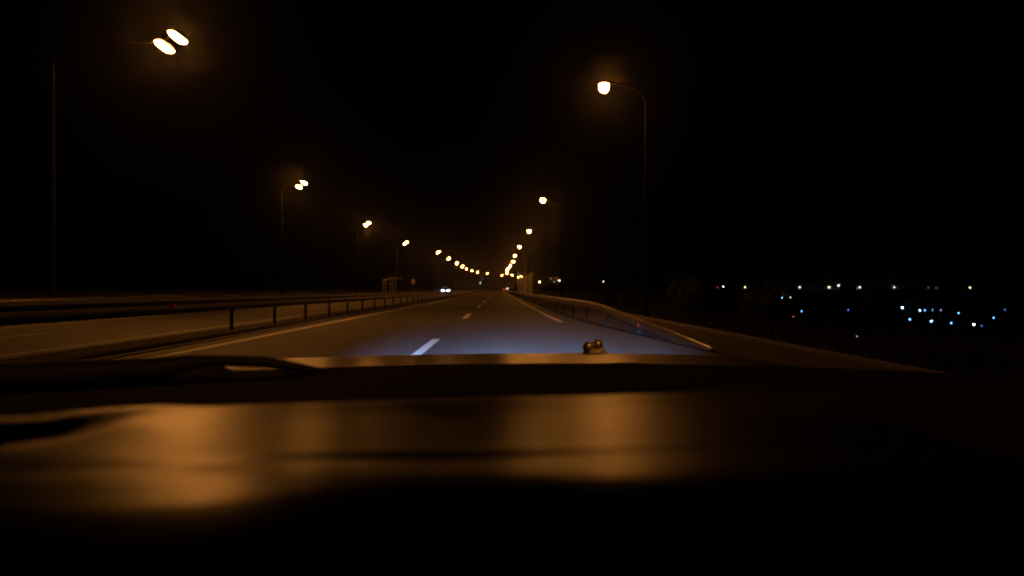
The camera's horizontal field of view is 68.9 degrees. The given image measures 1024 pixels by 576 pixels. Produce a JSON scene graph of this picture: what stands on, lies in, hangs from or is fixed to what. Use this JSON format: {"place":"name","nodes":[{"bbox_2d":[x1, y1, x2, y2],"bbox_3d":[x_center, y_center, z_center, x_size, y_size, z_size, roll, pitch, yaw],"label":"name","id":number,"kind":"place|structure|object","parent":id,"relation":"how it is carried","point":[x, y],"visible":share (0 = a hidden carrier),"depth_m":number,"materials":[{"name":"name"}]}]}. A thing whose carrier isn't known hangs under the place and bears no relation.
{"place":"outdoors","nodes":[
{"label":"outdoors","id":0,"kind":"place"},
{"bbox_2d":[0,315,152,326],"bbox_3d":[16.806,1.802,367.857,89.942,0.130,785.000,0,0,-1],"label":"verge ground","id":1,"kind":"structure","parent":0,"point":[57,322],"depth_m":26.28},
{"bbox_2d":[49,29,187,322],"bbox_3d":[-14.254,-3.956,26.794,4.797,10.588,1.389,0,0,-1],"label":"street lamp","id":2,"kind":"object","parent":1,"relation":"on","point":[177,36],"visible":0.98,"depth_m":26.70,"materials":[{"name":"metal"}]},
{"bbox_2d":[280,180,306,294],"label":"street lamp","id":3,"kind":"object","parent":1,"relation":"on","point":[298,186],"visible":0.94,"depth_m":63.40,"materials":[{"name":"metal"}]},
{"bbox_2d":[356,221,369,292],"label":"street lamp","id":4,"kind":"object","parent":1,"relation":"on","point":[365,224],"visible":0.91,"depth_m":101.62,"materials":[{"name":"metal"}]},
{"bbox_2d":[381,277,402,291],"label":"bus shelter","id":5,"kind":"object","parent":1,"relation":"on","point":[385,283],"visible":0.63,"depth_m":133.64,"materials":[{"name":"metal"}]},
{"bbox_2d":[397,241,406,291],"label":"street lamp","id":6,"kind":"object","parent":1,"relation":"on","point":[397,265],"visible":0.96,"depth_m":143.55,"materials":[{"name":"metal"}]},
{"bbox_2d":[0,291,480,358],"bbox_3d":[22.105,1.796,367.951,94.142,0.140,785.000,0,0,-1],"label":"opposite road","id":7,"kind":"structure","parent":0,"point":[63,334],"depth_m":23.94,"materials":[{"name":"grey asphalt"}]},
{"bbox_2d":[0,292,465,355],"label":"opposite road marking","id":8,"kind":"object","parent":7,"relation":"on","point":[150,335],"visible":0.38,"depth_m":21.05,"materials":[{"name":"paint"}]},
{"bbox_2d":[432,251,439,290],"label":"street lamp","id":9,"kind":"object","parent":7,"relation":"on","point":[432,270],"visible":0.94,"depth_m":179.64,"materials":[{"name":"metal"}]},
{"bbox_2d":[441,287,450,290],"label":"car","id":10,"kind":"object","parent":7,"relation":"on","point":[445,289],"visible":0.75,"depth_m":167.88,"materials":[{"name":"paint"}]},
{"bbox_2d":[0,291,484,362],"bbox_3d":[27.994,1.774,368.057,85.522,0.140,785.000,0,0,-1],"label":"median ground","id":11,"kind":"structure","parent":0,"point":[108,350],"depth_m":17.10,"materials":[{"name":"soil"}]},
{"bbox_2d":[0,290,488,329],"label":"guard rail","id":12,"kind":"object","parent":11,"relation":"on","point":[18,311],"visible":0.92,"depth_m":15.93,"materials":[{"name":"metal"}]},
{"bbox_2d":[116,290,724,358],"bbox_3d":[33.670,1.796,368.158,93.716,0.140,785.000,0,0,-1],"label":"road","id":13,"kind":"structure","parent":0,"point":[499,322],"depth_m":18.89,"materials":[{"name":"grey asphalt"}]},
{"bbox_2d":[0,290,537,360],"bbox_3d":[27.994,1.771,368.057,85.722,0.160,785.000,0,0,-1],"label":"kerb","id":14,"kind":"structure","parent":13,"relation":"on","point":[153,350],"depth_m":17.60,"materials":[{"name":"concrete"}]},
{"bbox_2d":[156,291,488,356],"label":"road marking line","id":15,"kind":"object","parent":13,"relation":"on","point":[271,334],"visible":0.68,"depth_m":18.44,"materials":[{"name":"paint"}]},
{"bbox_2d":[411,293,493,354],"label":"road marking dashes","id":16,"kind":"object","parent":13,"relation":"on","point":[424,348],"visible":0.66,"depth_m":15.69,"materials":[{"name":"paint"}]},
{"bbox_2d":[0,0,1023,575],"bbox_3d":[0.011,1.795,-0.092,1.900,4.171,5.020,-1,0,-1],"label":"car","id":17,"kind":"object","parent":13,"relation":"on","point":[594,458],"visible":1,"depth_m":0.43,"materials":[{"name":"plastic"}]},
{"bbox_2d":[504,291,562,321],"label":"road marking line","id":18,"kind":"object","parent":13,"relation":"on","point":[538,310],"visible":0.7,"depth_m":38.11,"materials":[{"name":"paint"}]},
{"bbox_2d":[509,293,744,358],"bbox_3d":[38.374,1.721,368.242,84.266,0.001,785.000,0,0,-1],"label":"gutter path","id":19,"kind":"structure","parent":13,"relation":"on","point":[719,353],"depth_m":20.08,"materials":[{"name":"grey concrete"}]},
{"bbox_2d":[0,289,1023,384],"bbox_3d":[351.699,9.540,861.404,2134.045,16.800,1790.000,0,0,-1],"label":"ground","id":20,"kind":"structure","parent":0,"point":[961,311],"depth_m":416.70,"materials":[{"name":"soil"}]},
{"bbox_2d":[7,287,1023,373],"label":"grass","id":21,"kind":"structure","parent":20,"relation":"on","point":[971,357],"depth_m":15.88,"materials":[{"name":"plant"}]},
{"bbox_2d":[516,272,533,293],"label":"noise barrier","id":22,"kind":"object","parent":20,"relation":"on","point":[522,283],"visible":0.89,"depth_m":266.05,"materials":[{"name":"metal"}]},
{"bbox_2d":[662,270,708,317],"bbox_3d":[8.156,0.305,34.540,1.962,2.328,2.353,0,0,-40],"label":"shrub","id":23,"kind":"object","parent":20,"relation":"on","point":[686,303],"visible":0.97,"depth_m":34.48,"materials":[{"name":"green plant"}]},
{"bbox_2d":[732,275,788,326],"bbox_3d":[9.092,0.534,27.212,1.878,2.009,1.936,0,0,-1],"label":"shrub","id":24,"kind":"object","parent":20,"relation":"on","point":[765,306],"visible":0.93,"depth_m":26.96,"materials":[{"name":"green plant"}]},
{"bbox_2d":[627,313,945,372],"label":"kerb","id":25,"kind":"structure","parent":20,"relation":"on","point":[865,360],"depth_m":14.24,"materials":[{"name":"concrete"}]},
{"bbox_2d":[0,0,1023,289],"label":"sky","id":26,"kind":"structure","parent":0,"point":[806,144],"materials":[{"name":"black"}]},
{"bbox_2d":[514,290,902,370],"bbox_3d":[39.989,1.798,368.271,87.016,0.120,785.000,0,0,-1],"label":"gravel shoulder ground","id":27,"kind":"structure","parent":0,"point":[741,347],"depth_m":15.49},
{"bbox_2d":[518,246,528,292],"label":"street lamp","id":28,"kind":"object","parent":27,"relation":"on","point":[528,268],"visible":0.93,"depth_m":156.54,"materials":[{"name":"metal"}]},
{"bbox_2d":[527,230,541,294],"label":"street lamp","id":29,"kind":"object","parent":27,"relation":"on","point":[541,264],"visible":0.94,"depth_m":114.60,"materials":[{"name":"metal"}]},
{"bbox_2d":[541,198,562,297],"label":"street lamp","id":30,"kind":"object","parent":27,"relation":"on","point":[561,291],"visible":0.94,"depth_m":74.59,"materials":[{"name":"metal"}]},
{"bbox_2d":[505,290,712,350],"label":"guard rail","id":31,"kind":"object","parent":27,"relation":"on","point":[653,330],"visible":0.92,"depth_m":21.40,"materials":[{"name":"metal"}]},
{"bbox_2d":[599,81,648,316],"bbox_3d":[4.947,-3.859,32.826,2.292,10.412,0.581,0,0,-1],"label":"street lamp","id":32,"kind":"object","parent":27,"relation":"on","point":[603,86],"visible":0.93,"depth_m":32.77,"materials":[{"name":"metal"}]}
]}

